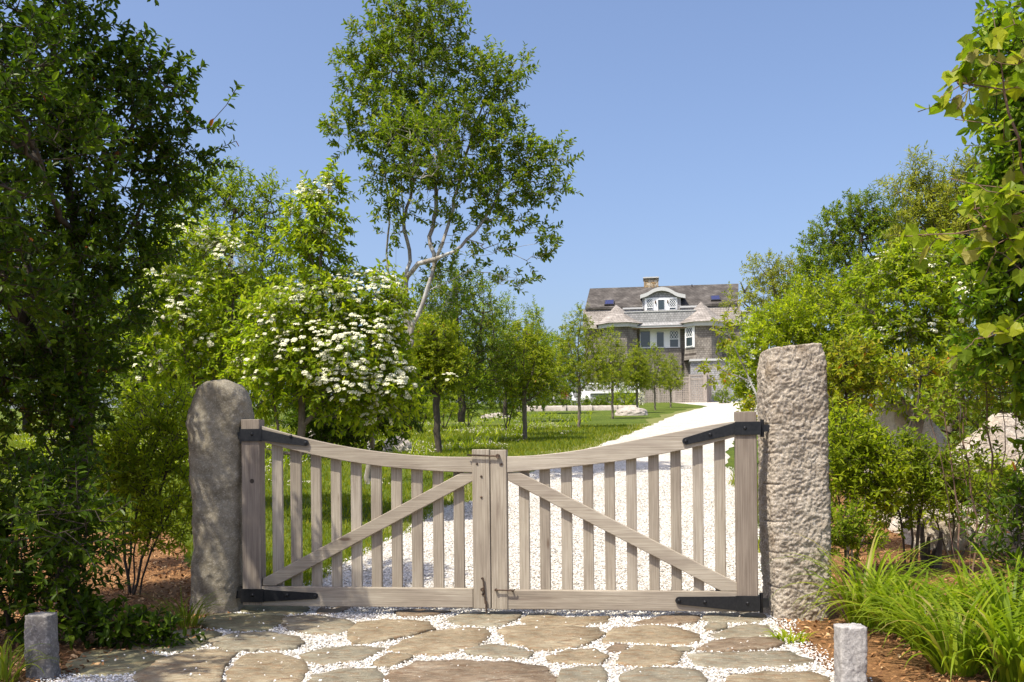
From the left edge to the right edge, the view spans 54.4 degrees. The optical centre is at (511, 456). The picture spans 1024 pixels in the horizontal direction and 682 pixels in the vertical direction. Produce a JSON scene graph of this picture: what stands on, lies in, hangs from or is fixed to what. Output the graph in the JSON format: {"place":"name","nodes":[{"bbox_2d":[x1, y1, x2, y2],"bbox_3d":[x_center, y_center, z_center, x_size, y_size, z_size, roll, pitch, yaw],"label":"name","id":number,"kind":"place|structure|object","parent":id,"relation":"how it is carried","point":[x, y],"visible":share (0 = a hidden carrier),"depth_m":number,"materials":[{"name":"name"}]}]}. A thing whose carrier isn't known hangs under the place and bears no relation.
{"place":"outdoors","nodes":[
{"label":"outdoors","id":0,"kind":"place"},
{"bbox_2d":[0,532,208,681],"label":"mulch bed ground","id":1,"kind":"structure","parent":0,"point":[63,650],"depth_m":8.26,"materials":[{"name":"brown soil"}]},
{"bbox_2d":[0,627,75,681],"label":"ornamental grass","id":2,"kind":"object","parent":1,"relation":"on","point":[5,673],"depth_m":5.03,"materials":[{"name":"plant"}]},
{"bbox_2d":[24,611,60,680],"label":"stone marker","id":3,"kind":"object","parent":1,"relation":"on","point":[42,626],"visible":0.94,"depth_m":5.05,"materials":[{"name":"stone"}]},
{"bbox_2d":[0,443,139,647],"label":"dark bush","id":4,"kind":"object","parent":1,"relation":"on","point":[56,550],"visible":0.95,"depth_m":5.81,"materials":[{"name":"green plant"}]},
{"bbox_2d":[0,0,244,606],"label":"roadside tree","id":5,"kind":"object","parent":1,"relation":"on","point":[57,103],"visible":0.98,"depth_m":6.85,"materials":[{"name":"green plant"}]},
{"bbox_2d":[57,584,205,649],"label":"creeper","id":6,"kind":"object","parent":1,"relation":"on","point":[127,623],"visible":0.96,"depth_m":5.86,"materials":[{"name":"green plant"}]},
{"bbox_2d":[88,376,194,594],"bbox_3d":[-2.949,0.260,8.016,1.149,1.832,0.804,-1,0,9],"label":"upright shrub","id":7,"kind":"object","parent":1,"relation":"on","point":[137,466],"visible":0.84,"depth_m":7.88,"materials":[{"name":"green plant"}]},
{"bbox_2d":[143,585,230,628],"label":"ornamental grass","id":8,"kind":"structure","parent":1,"relation":"on","point":[180,624],"depth_m":6.59,"materials":[{"name":"plant"}]},
{"bbox_2d":[185,379,254,615],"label":"stone pillar","id":9,"kind":"structure","parent":1,"relation":"on","point":[219,410],"depth_m":7.12,"materials":[{"name":"stone"}]},
{"bbox_2d":[236,419,491,612],"bbox_3d":[-1.076,0.406,7.049,1.873,1.364,0.120,-1,0,9],"label":"gate leaf","id":10,"kind":"object","parent":9,"relation":"attached to","point":[258,587],"visible":1,"depth_m":7.06,"materials":[{"name":"brown wood"}]},
{"bbox_2d":[30,607,871,681],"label":"gravel apron","id":11,"kind":"object","parent":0,"point":[485,659],"visible":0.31,"depth_m":5.72,"materials":[{"name":"gravel"}]},
{"bbox_2d":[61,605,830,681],"bbox_3d":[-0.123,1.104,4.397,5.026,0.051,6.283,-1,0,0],"label":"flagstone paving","id":12,"kind":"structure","parent":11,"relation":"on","point":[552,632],"depth_m":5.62,"materials":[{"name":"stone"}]},
{"bbox_2d":[761,626,814,643],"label":"weed","id":13,"kind":"object","parent":11,"relation":"on","point":[785,635],"visible":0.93,"depth_m":5.89,"materials":[{"name":"green plant"}]},
{"bbox_2d":[756,343,831,620],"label":"stone pillar","id":14,"kind":"structure","parent":11,"relation":"on","point":[794,493],"depth_m":6.62,"materials":[{"name":"grey stone"}]},
{"bbox_2d":[467,411,769,612],"bbox_3d":[0.714,0.381,6.803,2.057,1.350,0.120,-1,0,7],"label":"gate leaf","id":15,"kind":"object","parent":14,"relation":"attached to","point":[744,430],"visible":1,"depth_m":6.79,"materials":[{"name":"brown wood"}]},
{"bbox_2d":[0,399,1023,585],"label":"lawn","id":16,"kind":"structure","parent":0,"point":[602,417],"depth_m":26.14,"materials":[{"name":"plant"}]},
{"bbox_2d":[0,305,33,420],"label":"tree","id":17,"kind":"object","parent":16,"relation":"on","point":[1,326],"visible":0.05,"depth_m":33.22,"materials":[{"name":"green plant"}]},
{"bbox_2d":[0,254,119,430],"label":"tree","id":18,"kind":"object","parent":16,"relation":"on","point":[24,422],"visible":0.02,"depth_m":33.88,"materials":[{"name":"green plant"}]},
{"bbox_2d":[2,268,152,423],"bbox_3d":[-16.193,-4.526,38.100,4.577,6.890,5.985,-1,0,33],"label":"tree","id":19,"kind":"object","parent":16,"relation":"on","point":[110,408],"visible":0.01,"depth_m":38.53,"materials":[{"name":"green plant"}]},
{"bbox_2d":[92,259,207,429],"bbox_3d":[-12.206,-3.890,33.221,4.119,6.201,5.386,-1,0,-25],"label":"tree","id":20,"kind":"object","parent":16,"relation":"on","point":[119,378],"visible":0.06,"depth_m":32.19,"materials":[{"name":"green plant"}]},
{"bbox_2d":[116,251,260,413],"bbox_3d":[-12.947,-5.032,40.182,6.583,7.579,5.034,-1,0,8],"label":"tree","id":21,"kind":"object","parent":16,"relation":"on","point":[197,319],"depth_m":39.60,"materials":[{"name":"green plant"}]},
{"bbox_2d":[113,205,271,415],"bbox_3d":[-3.991,-1.644,12.621,2.112,3.077,1.240,-1,0,0],"label":"viburnum","id":22,"kind":"object","parent":16,"relation":"on","point":[219,291],"visible":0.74,"depth_m":12.41,"materials":[{"name":"green plant"}]},
{"bbox_2d":[106,146,302,404],"bbox_3d":[-5.793,-2.910,19.005,3.928,6.178,2.073,-1,0,0],"label":"leafy tree","id":23,"kind":"object","parent":16,"relation":"on","point":[225,204],"visible":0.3,"depth_m":18.85,"materials":[{"name":"green plant"}]},
{"bbox_2d":[164,253,305,421],"bbox_3d":[-9.963,-4.285,35.936,4.348,6.546,5.686,-1,0,41],"label":"tree","id":24,"kind":"object","parent":16,"relation":"on","point":[240,261],"depth_m":36.32,"materials":[{"name":"green plant"}]},
{"bbox_2d":[16,416,571,484],"bbox_3d":[-9.231,-0.557,28.501,23.385,2.099,27.027,-1,0,0],"label":"clover blossom","id":25,"kind":"object","parent":16,"relation":"on","point":[473,429],"visible":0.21,"depth_m":26.14,"materials":[{"name":"beige"}]},
{"bbox_2d":[10,409,592,473],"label":"weeds","id":26,"kind":"object","parent":16,"relation":"on","point":[484,441],"visible":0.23,"depth_m":28.64,"materials":[{"name":"green plant"}]},
{"bbox_2d":[264,257,342,414],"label":"tree","id":27,"kind":"object","parent":16,"relation":"on","point":[288,310],"visible":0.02,"depth_m":41.84,"materials":[{"name":"green plant"}]},
{"bbox_2d":[218,157,437,454],"bbox_3d":[-2.165,-1.757,11.615,2.576,3.503,1.350,-1,0,0],"label":"viburnum","id":28,"kind":"object","parent":16,"relation":"on","point":[325,327],"visible":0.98,"depth_m":11.41,"materials":[{"name":"green plant"}]},
{"bbox_2d":[296,295,396,407],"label":"tree","id":29,"kind":"object","parent":16,"relation":"on","point":[357,353],"visible":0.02,"depth_m":39.44,"materials":[{"name":"green plant"}]},
{"bbox_2d":[281,373,432,465],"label":"dark shrub","id":30,"kind":"object","parent":16,"relation":"on","point":[323,434],"visible":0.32,"depth_m":12.47,"materials":[{"name":"green plant"}]},
{"bbox_2d":[382,436,411,452],"bbox_3d":[-2.427,-0.136,21.005,0.666,0.616,0.659,-1,0,0],"label":"boulder","id":31,"kind":"object","parent":16,"relation":"on","point":[406,446],"visible":0.23,"depth_m":20.75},
{"bbox_2d":[353,283,456,407],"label":"tree","id":32,"kind":"object","parent":16,"relation":"on","point":[414,329],"visible":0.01,"depth_m":45.86,"materials":[{"name":"green plant"}]},
{"bbox_2d":[405,399,433,430],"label":"bush","id":33,"kind":"object","parent":16,"relation":"on","point":[424,416],"visible":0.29,"depth_m":29.92,"materials":[{"name":"green plant"}]},
{"bbox_2d":[411,306,477,452],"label":"young tree","id":34,"kind":"object","parent":16,"relation":"on","point":[438,363],"visible":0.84,"depth_m":20.31,"materials":[{"name":"green plant"}]},
{"bbox_2d":[427,390,466,428],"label":"bush","id":35,"kind":"object","parent":16,"relation":"on","point":[447,409],"visible":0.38,"depth_m":31.91,"materials":[{"name":"green plant"}]},
{"bbox_2d":[315,0,584,483],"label":"tall tree","id":36,"kind":"object","parent":16,"relation":"on","point":[398,134],"visible":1,"depth_m":15.33,"materials":[{"name":"green plant"}]},
{"bbox_2d":[395,251,528,422],"bbox_3d":[-1.308,-2.873,23.969,3.429,4.140,2.325,-1,0,0],"label":"tree","id":37,"kind":"object","parent":16,"relation":"on","point":[474,358],"visible":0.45,"depth_m":23.78,"materials":[{"name":"green plant"}]},
{"bbox_2d":[442,367,496,426],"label":"bush","id":38,"kind":"object","parent":16,"relation":"on","point":[467,400],"visible":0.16,"depth_m":33.96,"materials":[{"name":"green plant"}]},
{"bbox_2d":[467,307,520,406],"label":"tree","id":39,"kind":"object","parent":16,"relation":"on","point":[485,354],"visible":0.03,"depth_m":65.64,"materials":[{"name":"green plant"}]},
{"bbox_2d":[480,413,509,417],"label":"boulder","id":40,"kind":"object","parent":16,"relation":"on","point":[492,415],"visible":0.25,"depth_m":43.67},
{"bbox_2d":[485,361,532,430],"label":"bush","id":41,"kind":"object","parent":16,"relation":"on","point":[513,413],"visible":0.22,"depth_m":29.97,"materials":[{"name":"green plant"}]},
{"bbox_2d":[470,283,549,414],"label":"tree","id":42,"kind":"object","parent":16,"relation":"on","point":[537,313],"visible":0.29,"depth_m":26.92,"materials":[{"name":"green plant"}]},
{"bbox_2d":[479,312,570,439],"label":"young tree","id":43,"kind":"object","parent":16,"relation":"on","point":[535,380],"visible":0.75,"depth_m":24.89,"materials":[{"name":"green plant"}]},
{"bbox_2d":[497,318,560,412],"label":"bush","id":44,"kind":"object","parent":16,"relation":"on","point":[536,403],"visible":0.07,"depth_m":37.88,"materials":[{"name":"green plant"}]},
{"bbox_2d":[521,324,569,399],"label":"tree","id":45,"kind":"object","parent":16,"relation":"on","point":[548,342],"visible":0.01,"depth_m":87.70,"materials":[{"name":"green plant"}]},
{"bbox_2d":[527,395,575,405],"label":"bush","id":46,"kind":"object","parent":16,"relation":"on","point":[563,401],"visible":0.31,"depth_m":61.86,"materials":[{"name":"green plant"}]},
{"bbox_2d":[534,331,582,405],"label":"bush","id":47,"kind":"object","parent":16,"relation":"on","point":[572,390],"visible":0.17,"depth_m":49.76,"materials":[{"name":"green plant"}]},
{"bbox_2d":[556,325,593,404],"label":"bush","id":48,"kind":"object","parent":16,"relation":"on","point":[575,358],"visible":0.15,"depth_m":71.87,"materials":[{"name":"green plant"}]},
{"bbox_2d":[516,405,638,410],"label":"garden wall","id":49,"kind":"structure","parent":16,"relation":"on","point":[575,408],"depth_m":55.98,"materials":[{"name":"stone"}]},
{"bbox_2d":[547,301,615,426],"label":"young tree","id":50,"kind":"object","parent":16,"relation":"on","point":[584,365],"visible":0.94,"depth_m":31.88,"materials":[{"name":"green plant"}]},
{"bbox_2d":[575,394,606,405],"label":"bush","id":51,"kind":"object","parent":16,"relation":"on","point":[585,399],"visible":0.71,"depth_m":61.84,"materials":[{"name":"green plant"}]},
{"bbox_2d":[594,391,617,404],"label":"bush","id":52,"kind":"object","parent":16,"relation":"on","point":[606,397],"visible":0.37,"depth_m":62.84,"materials":[{"name":"green plant"}]},
{"bbox_2d":[590,325,633,418],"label":"young tree","id":53,"kind":"object","parent":16,"relation":"on","point":[618,378],"visible":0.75,"depth_m":40.82,"materials":[{"name":"green plant"}]},
{"bbox_2d":[609,388,639,404],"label":"bush","id":54,"kind":"object","parent":16,"relation":"on","point":[629,400],"visible":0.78,"depth_m":59.78,"materials":[{"name":"green plant"}]},
{"bbox_2d":[615,406,647,415],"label":"boulder","id":55,"kind":"object","parent":16,"relation":"on","point":[630,411],"visible":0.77,"depth_m":45.45,"materials":[{"name":"stone"}]},
{"bbox_2d":[621,339,654,406],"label":"young tree","id":56,"kind":"object","parent":16,"relation":"on","point":[640,364],"visible":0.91,"depth_m":49.27,"materials":[{"name":"green plant"}]},
{"bbox_2d":[638,391,645,404],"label":"bush","id":57,"kind":"object","parent":16,"relation":"on","point":[641,402],"visible":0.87,"depth_m":69.95,"materials":[{"name":"white plant"}]},
{"bbox_2d":[545,276,763,402],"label":"shingle house","id":58,"kind":"structure","parent":16,"relation":"on","point":[676,321],"depth_m":81.72,"materials":[{"name":"grey paint"}]},
{"bbox_2d":[640,330,650,347],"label":"window","id":59,"kind":"structure","parent":58,"relation":"in","point":[645,336],"depth_m":82.02,"materials":[{"name":"glass"}]},
{"bbox_2d":[646,299,652,309],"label":"window","id":60,"kind":"structure","parent":58,"relation":"in","point":[649,302],"depth_m":82.48,"materials":[{"name":"white paint"}]},
{"bbox_2d":[656,331,663,347],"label":"window","id":61,"kind":"structure","parent":58,"relation":"in","point":[659,335],"depth_m":81.86,"materials":[{"name":"glass"}]},
{"bbox_2d":[658,299,664,309],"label":"window","id":62,"kind":"structure","parent":58,"relation":"in","point":[661,303],"depth_m":82.36,"materials":[{"name":"glass"}]},
{"bbox_2d":[669,298,675,309],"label":"window","id":63,"kind":"structure","parent":58,"relation":"in","point":[672,302],"depth_m":82.22,"materials":[{"name":"white paint"}]},
{"bbox_2d":[669,330,678,347],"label":"window","id":64,"kind":"structure","parent":58,"relation":"in","point":[673,334],"depth_m":81.70,"materials":[{"name":"white paint"}]},
{"bbox_2d":[686,327,692,346],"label":"window","id":65,"kind":"structure","parent":58,"relation":"in","point":[689,330],"depth_m":80.39,"materials":[{"name":"white paint"}]},
{"bbox_2d":[730,371,754,401],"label":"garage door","id":66,"kind":"structure","parent":58,"relation":"in","point":[731,390],"depth_m":80.65,"materials":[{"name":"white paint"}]},
{"bbox_2d":[639,342,675,409],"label":"young tree","id":67,"kind":"object","parent":16,"relation":"on","point":[661,364],"visible":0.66,"depth_m":54.88,"materials":[{"name":"green plant"}]},
{"bbox_2d":[656,352,686,407],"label":"young tree","id":68,"kind":"object","parent":16,"relation":"on","point":[677,380],"visible":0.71,"depth_m":61.71,"materials":[{"name":"green plant"}]},
{"bbox_2d":[644,373,711,402],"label":"lattice fence","id":69,"kind":"object","parent":16,"relation":"on","point":[705,390],"visible":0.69,"depth_m":78.17,"materials":[{"name":"brown wood"}]},
{"bbox_2d":[712,389,732,402],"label":"bush","id":70,"kind":"object","parent":16,"relation":"on","point":[717,398],"visible":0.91,"depth_m":73.79,"materials":[{"name":"green plant"}]},
{"bbox_2d":[695,310,757,419],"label":"sapling","id":71,"kind":"object","parent":16,"relation":"on","point":[724,379],"visible":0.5,"depth_m":12.99,"materials":[{"name":"green plant"}]},
{"bbox_2d":[719,248,818,338],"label":"hedge tree","id":72,"kind":"object","parent":16,"relation":"on","point":[774,271],"visible":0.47,"depth_m":35.80,"materials":[{"name":"green plant"}]},
{"bbox_2d":[728,470,832,552],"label":"grass","id":73,"kind":"structure","parent":16,"relation":"on","point":[732,481],"depth_m":14.30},
{"bbox_2d":[718,265,890,417],"bbox_3d":[5.006,-1.489,16.987,3.053,3.490,1.630,-1,0,0],"label":"hedge shrub","id":74,"kind":"object","parent":16,"relation":"on","point":[799,326],"visible":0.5,"depth_m":16.78,"materials":[{"name":"green plant"}]},
{"bbox_2d":[779,184,923,403],"bbox_3d":[9.591,-4.555,27.961,4.168,6.196,2.660,-1,0,0],"label":"hedge tree","id":75,"kind":"object","parent":16,"relation":"on","point":[840,249],"visible":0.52,"depth_m":27.70,"materials":[{"name":"green plant"}]},
{"bbox_2d":[871,139,1006,434],"bbox_3d":[7.561,-2.896,16.980,2.875,5.052,1.662,-1,0,0],"label":"willowy tree","id":76,"kind":"object","parent":16,"relation":"on","point":[941,215],"visible":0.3,"depth_m":16.85,"materials":[{"name":"green plant"}]},
{"bbox_2d":[0,0,1023,408],"label":"sky","id":77,"kind":"structure","parent":0,"point":[710,133],"materials":[{"name":"blue"}]},
{"bbox_2d":[309,402,762,610],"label":"drive","id":78,"kind":"structure","parent":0,"point":[711,413],"depth_m":11.87,"materials":[{"name":"gravel"}]},
{"bbox_2d":[303,467,762,609],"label":"shell gravel","id":79,"kind":"structure","parent":78,"relation":"on","point":[595,548],"depth_m":10.24,"materials":[{"name":"gravel"}]},
{"bbox_2d":[384,408,699,533],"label":"verge","id":80,"kind":"structure","parent":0,"point":[657,420],"depth_m":23.98,"materials":[{"name":"plant"}]},
{"bbox_2d":[774,473,1021,681],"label":"mulch bed ground","id":81,"kind":"structure","parent":0,"point":[892,668],"depth_m":5.99,"materials":[{"name":"brown soil"}]},
{"bbox_2d":[0,515,1013,681],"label":"mulch","id":82,"kind":"object","parent":81,"relation":"on","point":[79,651],"visible":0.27,"depth_m":7.38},
{"bbox_2d":[833,623,867,681],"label":"stone marker","id":83,"kind":"object","parent":81,"relation":"on","point":[850,651],"visible":1,"depth_m":4.72,"materials":[{"name":"grey stone"}]},
{"bbox_2d":[830,494,890,591],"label":"hedge shrub","id":84,"kind":"object","parent":81,"relation":"on","point":[855,529],"visible":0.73,"depth_m":7.73,"materials":[{"name":"green plant"}]},
{"bbox_2d":[769,528,956,628],"bbox_3d":[2.248,0.778,6.339,1.302,0.615,1.413,-1,0,25],"label":"daylily","id":85,"kind":"object","parent":81,"relation":"on","point":[851,607],"visible":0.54,"depth_m":6.31,"materials":[{"name":"plant"}]},
{"bbox_2d":[828,398,919,579],"bbox_3d":[2.930,0.299,8.296,0.954,1.589,0.736,-1,0,0],"label":"hedge shrub","id":86,"kind":"object","parent":81,"relation":"on","point":[859,444],"visible":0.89,"depth_m":8.17,"materials":[{"name":"green plant"}]},
{"bbox_2d":[792,551,983,635],"bbox_3d":[2.366,0.825,6.123,1.272,0.518,1.266,-1,0,0],"label":"daylily","id":87,"kind":"object","parent":81,"relation":"on","point":[869,590],"visible":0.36,"depth_m":6.05,"materials":[{"name":"plant"}]},
{"bbox_2d":[863,395,946,521],"bbox_3d":[4.647,0.693,11.836,0.971,2.920,1.321,-1,0,23],"label":"boulder","id":88,"kind":"object","parent":81,"relation":"on","point":[892,420],"visible":0.12,"depth_m":11.72,"materials":[{"name":"stone"}]},
{"bbox_2d":[835,537,975,584],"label":"ornamental grass","id":89,"kind":"object","parent":81,"relation":"on","point":[890,558],"depth_m":7.13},
{"bbox_2d":[804,560,1021,651],"bbox_3d":[2.318,0.812,5.601,1.245,0.545,1.122,-1,0,0],"label":"daylily","id":90,"kind":"object","parent":81,"relation":"on","point":[914,603],"visible":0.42,"depth_m":5.60,"materials":[{"name":"plant"}]},
{"bbox_2d":[830,228,1002,457],"bbox_3d":[4.722,-0.924,11.515,2.103,3.439,1.277,-1,0,0],"label":"viburnum","id":91,"kind":"object","parent":81,"relation":"on","point":[932,297],"visible":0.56,"depth_m":11.31,"materials":[{"name":"green plant"}]},
{"bbox_2d":[822,327,1019,556],"bbox_3d":[3.879,-0.113,9.476,2.257,2.238,0.902,-1,0,0],"label":"hedge shrub","id":92,"kind":"object","parent":81,"relation":"on","point":[861,367],"visible":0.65,"depth_m":9.34,"materials":[{"name":"green plant"}]},
{"bbox_2d":[838,574,1023,681],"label":"daylily","id":93,"kind":"object","parent":81,"relation":"on","point":[943,652],"visible":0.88,"depth_m":4.95,"materials":[{"name":"plant"}]},
{"bbox_2d":[920,523,944,569],"bbox_3d":[3.728,0.813,8.825,0.196,0.442,0.124,-1,0,43],"label":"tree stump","id":94,"kind":"object","parent":81,"relation":"on","point":[936,551],"visible":0.66,"depth_m":8.82,"materials":[{"name":"plant"}]},
{"bbox_2d":[857,299,1020,448],"bbox_3d":[6.652,-1.223,13.972,4.047,3.511,1.928,-1,0,0],"label":"dark filler bush","id":95,"kind":"object","parent":81,"relation":"on","point":[973,419],"visible":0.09,"depth_m":13.92,"materials":[{"name":"green plant"}]},
{"bbox_2d":[900,513,979,550],"bbox_3d":[4.347,0.904,9.912,0.849,0.746,0.616,-1,0,0],"label":"boulder","id":96,"kind":"object","parent":81,"relation":"on","point":[932,533],"visible":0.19,"depth_m":9.66,"materials":[{"name":"stone"}]},
{"bbox_2d":[860,422,1023,575],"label":"hedge shrub","id":97,"kind":"object","parent":81,"relation":"on","point":[926,488],"visible":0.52,"depth_m":8.41,"materials":[{"name":"green plant"}]},
{"bbox_2d":[872,549,1023,645],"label":"daylily","id":98,"kind":"object","parent":81,"relation":"on","point":[943,596],"visible":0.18,"depth_m":5.62,"materials":[{"name":"plant"}]},
{"bbox_2d":[884,447,1023,559],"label":"hedge shrub","id":99,"kind":"object","parent":81,"relation":"on","point":[951,502],"visible":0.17,"depth_m":9.13,"materials":[{"name":"green plant"}]},
{"bbox_2d":[887,538,1023,638],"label":"daylily","id":100,"kind":"object","parent":81,"relation":"on","point":[993,610],"visible":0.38,"depth_m":5.33,"materials":[{"name":"plant"}]},
{"bbox_2d":[888,413,1023,532],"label":"boulder","id":101,"kind":"object","parent":81,"relation":"on","point":[998,419],"visible":0.13,"depth_m":10.71,"materials":[{"name":"stone"}]},
{"bbox_2d":[889,567,1023,681],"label":"daylily","id":102,"kind":"object","parent":81,"relation":"on","point":[1005,665],"visible":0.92,"depth_m":4.73,"materials":[{"name":"plant"}]},
{"bbox_2d":[898,8,1023,370],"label":"grape vine","id":103,"kind":"object","parent":81,"relation":"on","point":[996,202],"visible":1,"depth_m":5.99,"materials":[{"name":"green plant"}]},
{"bbox_2d":[909,360,1023,586],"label":"thin stemmed shrub","id":104,"kind":"object","parent":81,"relation":"on","point":[948,386],"visible":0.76,"depth_m":6.89,"materials":[{"name":"green plant"}]},
{"bbox_2d":[943,0,1023,451],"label":"vine tree","id":105,"kind":"object","parent":81,"relation":"on","point":[1008,355],"visible":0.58,"depth_m":6.56,"materials":[{"name":"green plant"}]},
{"bbox_2d":[946,549,1023,618],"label":"daylily","id":106,"kind":"object","parent":81,"relation":"on","point":[1012,581],"visible":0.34,"depth_m":5.70,"materials":[{"name":"plant"}]},
{"bbox_2d":[955,453,1023,597],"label":"shrub","id":107,"kind":"object","parent":81,"relation":"on","point":[1015,510],"visible":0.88,"depth_m":5.90,"materials":[{"name":"green plant"}]},
{"bbox_2d":[968,510,1023,552],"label":"boulder","id":108,"kind":"object","parent":81,"relation":"on","point":[987,538],"visible":0.12,"depth_m":9.56,"materials":[{"name":"stone"}]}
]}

